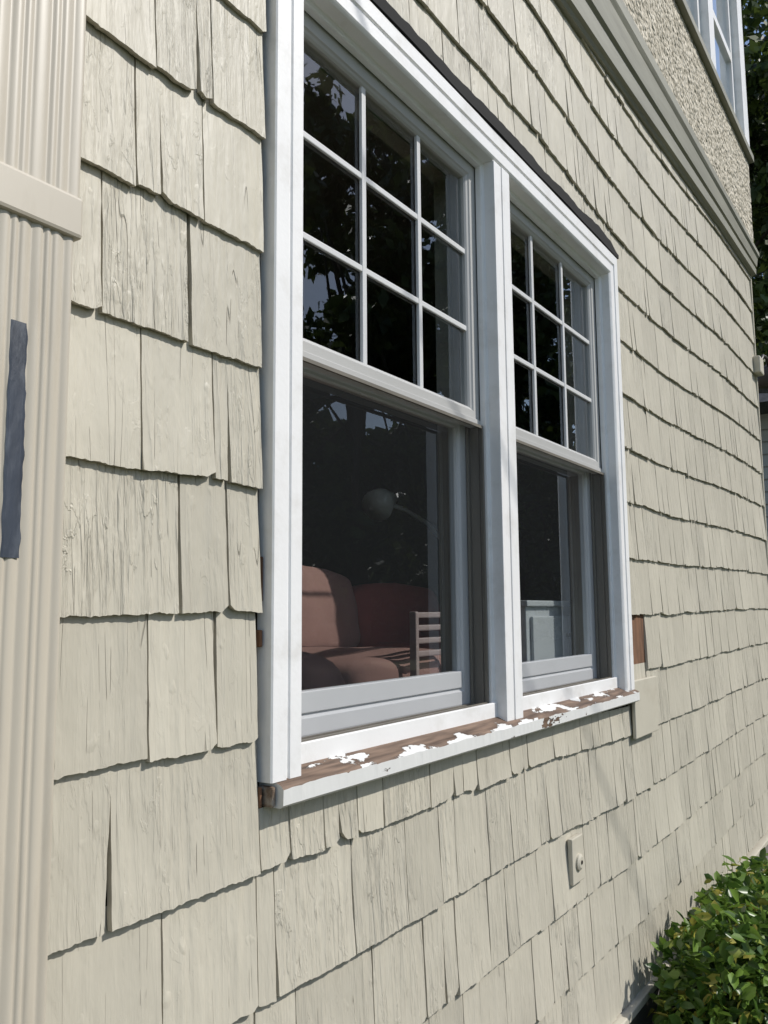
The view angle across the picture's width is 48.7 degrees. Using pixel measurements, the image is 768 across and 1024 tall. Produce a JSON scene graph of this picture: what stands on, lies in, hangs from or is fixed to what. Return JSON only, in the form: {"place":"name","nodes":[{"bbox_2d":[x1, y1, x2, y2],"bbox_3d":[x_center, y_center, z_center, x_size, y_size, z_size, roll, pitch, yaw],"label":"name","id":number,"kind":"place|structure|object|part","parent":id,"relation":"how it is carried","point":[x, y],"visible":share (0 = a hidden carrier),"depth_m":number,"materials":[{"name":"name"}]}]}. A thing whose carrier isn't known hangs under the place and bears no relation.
{"place":"outdoors","nodes":[
{"label":"outdoors","id":0,"kind":"place"},
{"bbox_2d":[301,565,440,689],"bbox_3d":[-0.059,0.605,3.268,0.933,0.794,1.820,-5,-8,33],"label":"sofa","id":1,"kind":"object","parent":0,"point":[351,634],"visible":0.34,"depth_m":3.15,"materials":[{"name":"pink fabric"}]},
{"bbox_2d":[302,76,560,400],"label":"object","id":2,"kind":"structure","parent":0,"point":[331,284],"depth_m":4.93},
{"bbox_2d":[362,488,438,538],"bbox_3d":[0.177,0.544,4.710,0.278,1.257,1.024,-4,-7,26],"label":"floor lamp","id":3,"kind":"object","parent":2,"relation":"on","point":[379,504],"visible":0.54,"depth_m":4.36,"materials":[{"name":"white metal"}]},
{"bbox_2d":[409,612,440,675],"bbox_3d":[0.239,0.623,2.656,0.220,0.620,0.290,-5,-8,33],"label":"slat back chair","id":4,"kind":"object","parent":2,"relation":"on","point":[415,639],"visible":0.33,"depth_m":2.63,"materials":[{"name":"paint"}]},
{"bbox_2d":[520,600,572,661],"bbox_3d":[0.632,0.675,3.281,0.222,0.656,0.780,-5,-8,33],"label":"white cabinet","id":5,"kind":"object","parent":2,"relation":"on","point":[546,630],"visible":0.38,"depth_m":3.07,"materials":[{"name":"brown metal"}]},
{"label":"doors","id":6,"kind":"part","parent":5,"relation":"part of","materials":[{"name":"white wood"}]},
{"bbox_2d":[302,353,571,606],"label":"room far walls","id":7,"kind":"structure","parent":0,"point":[355,449],"depth_m":7.35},
{"bbox_2d":[623,0,753,240],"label":"stucco wall","id":8,"kind":"structure","parent":0,"point":[664,31],"depth_m":4.75,"materials":[{"name":"beige concrete"}]},
{"bbox_2d":[743,1,765,275],"label":"sky","id":9,"kind":"structure","parent":0,"point":[746,42],"materials":[{"name":"white"}]},
{"label":"ground","id":10,"kind":"structure","parent":0,"visible":0},
{"bbox_2d":[630,845,767,1023],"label":"foundation","id":11,"kind":"object","parent":10,"relation":"on","point":[641,1017],"depth_m":3.18,"materials":[{"name":"concrete"}]},
{"bbox_2d":[741,0,767,365],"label":"broadleaf tree","id":12,"kind":"object","parent":10,"relation":"on","point":[756,73],"visible":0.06,"depth_m":16.81,"materials":[{"name":"green plant"}]},
{"bbox_2d":[743,0,767,351],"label":"broadleaf tree","id":13,"kind":"object","parent":10,"relation":"on","point":[762,251],"visible":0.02,"depth_m":23.01,"materials":[{"name":"green plant"}]},
{"bbox_2d":[749,275,767,579],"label":"side wall","id":14,"kind":"structure","parent":10,"relation":"on","point":[758,413],"depth_m":5.90,"materials":[{"name":"beige paint"}]},
{"bbox_2d":[105,140,627,906],"bbox_3d":[0.370,-0.251,2.600,0.123,3.900,7.870,-5,-8,33],"label":"wall sheathing","id":15,"kind":"object","parent":14,"relation":"attached to","point":[255,614],"depth_m":1.52,"materials":[{"name":"brown wood"}]},
{"bbox_2d":[301,0,496,763],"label":"sash unit","id":16,"kind":"object","parent":15,"relation":"attached to","point":[350,75],"visible":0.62,"depth_m":2.26,"materials":[{"name":"white paint"}]},
{"bbox_2d":[509,188,617,709],"bbox_3d":[0.532,-0.183,2.864,0.165,1.668,1.018,-5,-8,33],"label":"sash unit","id":17,"kind":"object","parent":15,"relation":"attached to","point":[580,457],"visible":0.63,"depth_m":3.15,"materials":[{"name":"white paint"}]},
{"bbox_2d":[612,830,767,1023],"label":"base trim","id":18,"kind":"structure","parent":15,"relation":"attached to","point":[630,1012],"depth_m":3.00,"materials":[{"name":"beige paint"}]},
{"bbox_2d":[45,0,767,1023],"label":"shingle siding","id":19,"kind":"object","parent":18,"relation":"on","point":[441,892],"visible":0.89,"depth_m":1.58,"materials":[{"name":"paint"}]},
{"bbox_2d":[0,0,86,1023],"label":"downspout","id":20,"kind":"object","parent":19,"relation":"attached to","point":[42,53],"visible":1,"depth_m":1.02,"materials":[{"name":"beige metal"}]},
{"bbox_2d":[256,557,262,807],"bbox_3d":[-0.222,0.296,1.496,0.019,0.435,0.006,-5,-8,33],"label":"exposed wood strip","id":21,"kind":"object","parent":19,"relation":"attached to","point":[259,644],"visible":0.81,"depth_m":1.50,"materials":[{"name":"wood"}]},
{"bbox_2d":[259,688,639,808],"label":"sill","id":22,"kind":"structure","parent":19,"relation":"attached to","point":[322,777],"depth_m":1.88,"materials":[{"name":"white paint"}]},
{"bbox_2d":[258,785,274,807],"bbox_3d":[-0.205,0.494,1.477,0.038,0.036,0.010,-5,-8,33],"label":"sill end rot","id":23,"kind":"object","parent":22,"relation":"attached to","point":[268,796],"visible":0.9,"depth_m":1.47,"materials":[{"name":"brown wood"}]},
{"bbox_2d":[256,0,634,783],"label":"casing","id":24,"kind":"object","parent":22,"relation":"on","point":[368,26],"visible":0.97,"depth_m":1.62,"materials":[{"name":"white paint"}]},
{"bbox_2d":[484,160,522,721],"bbox_3d":[0.334,-0.221,2.398,0.040,1.580,0.100,-5,-8,33],"label":"mullion","id":25,"kind":"object","parent":22,"relation":"on","point":[507,611],"visible":0.93,"depth_m":2.37,"materials":[{"name":"white paint"}]},
{"bbox_2d":[370,0,618,258],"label":"head flashing","id":26,"kind":"object","parent":19,"relation":"attached to","point":[389,12],"visible":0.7,"depth_m":2.40,"materials":[{"name":"black metal"}]},
{"bbox_2d":[567,833,583,885],"bbox_3d":[0.594,1.064,2.601,0.028,0.135,0.093,-5,-8,33],"label":"outdoor outlet cover","id":27,"kind":"object","parent":19,"relation":"attached to","point":[575,860],"visible":1,"depth_m":2.58,"materials":[{"name":"beige paint"}]},
{"bbox_2d":[632,614,644,663],"bbox_3d":[0.973,0.491,3.300,0.007,0.280,0.246,-5,-8,33],"label":"exposed wood","id":28,"kind":"object","parent":19,"relation":"attached to","point":[638,640],"visible":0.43,"depth_m":3.33,"materials":[{"name":"brown wood"}]},
{"bbox_2d":[632,676,658,738],"bbox_3d":[1.005,0.747,3.266,0.014,0.213,0.290,-5,-8,33],"label":"repair patch","id":29,"kind":"object","parent":19,"relation":"attached to","point":[645,714],"visible":0.91,"depth_m":3.25,"materials":[{"name":"beige paint"}]},
{"bbox_2d":[753,354,767,392],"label":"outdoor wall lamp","id":30,"kind":"object","parent":14,"relation":"attached to","point":[760,370],"visible":0.9,"depth_m":6.17,"materials":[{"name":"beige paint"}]},
{"bbox_3d":[-2.895,-3.151,5.116,8.016,2.500,7.892,-5,-8,33],"label":"stucco","id":31,"kind":"object","parent":14,"relation":"on","visible":0},
{"bbox_2d":[554,0,758,276],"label":"water table trim","id":32,"kind":"structure","parent":31,"relation":"attached to","point":[608,32],"depth_m":3.92,"materials":[{"name":"beige wood"}]},
{"bbox_2d":[675,0,753,163],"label":"sill","id":33,"kind":"structure","parent":31,"relation":"on","point":[692,28],"depth_m":5.12,"materials":[{"name":"beige wood"}]},
{"bbox_2d":[699,0,749,146],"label":"casing","id":34,"kind":"object","parent":31,"relation":"attached to","point":[707,22],"visible":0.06,"depth_m":6.05,"materials":[{"name":"white paint"}]},
{"bbox_2d":[686,0,694,19],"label":"glass","id":35,"kind":"object","parent":34,"relation":"attached to","point":[690,3],"depth_m":5.11,"materials":[{"name":"glass"}]},
{"bbox_2d":[694,0,735,113],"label":"sash","id":36,"kind":"object","parent":34,"relation":"attached to","point":[727,48],"visible":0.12,"depth_m":6.00,"materials":[{"name":"white paint"}]},
{"bbox_2d":[712,0,730,102],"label":"glass","id":37,"kind":"object","parent":34,"relation":"attached to","point":[722,67],"depth_m":5.87,"materials":[{"name":"glass"}]},
{"bbox_2d":[760,414,767,530],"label":"walls","id":38,"kind":"structure","parent":10,"relation":"on","point":[763,416],"depth_m":13.57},
{"bbox_2d":[759,393,767,414],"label":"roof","id":39,"kind":"structure","parent":38,"relation":"on","point":[763,402],"depth_m":12.95,"materials":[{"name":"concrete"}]},
{"bbox_2d":[760,418,767,540],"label":"clapboards","id":40,"kind":"object","parent":38,"relation":"attached to","point":[764,426],"depth_m":13.51,"materials":[{"name":"beige wood"}]},
{"label":"mulch bed","id":41,"kind":"object","parent":10,"relation":"on","visible":0},
{"bbox_2d":[645,847,767,1023],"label":"boxwood shrub","id":42,"kind":"object","parent":41,"relation":"on","point":[716,972],"visible":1,"depth_m":2.91,"materials":[{"name":"green plant"}]}
]}

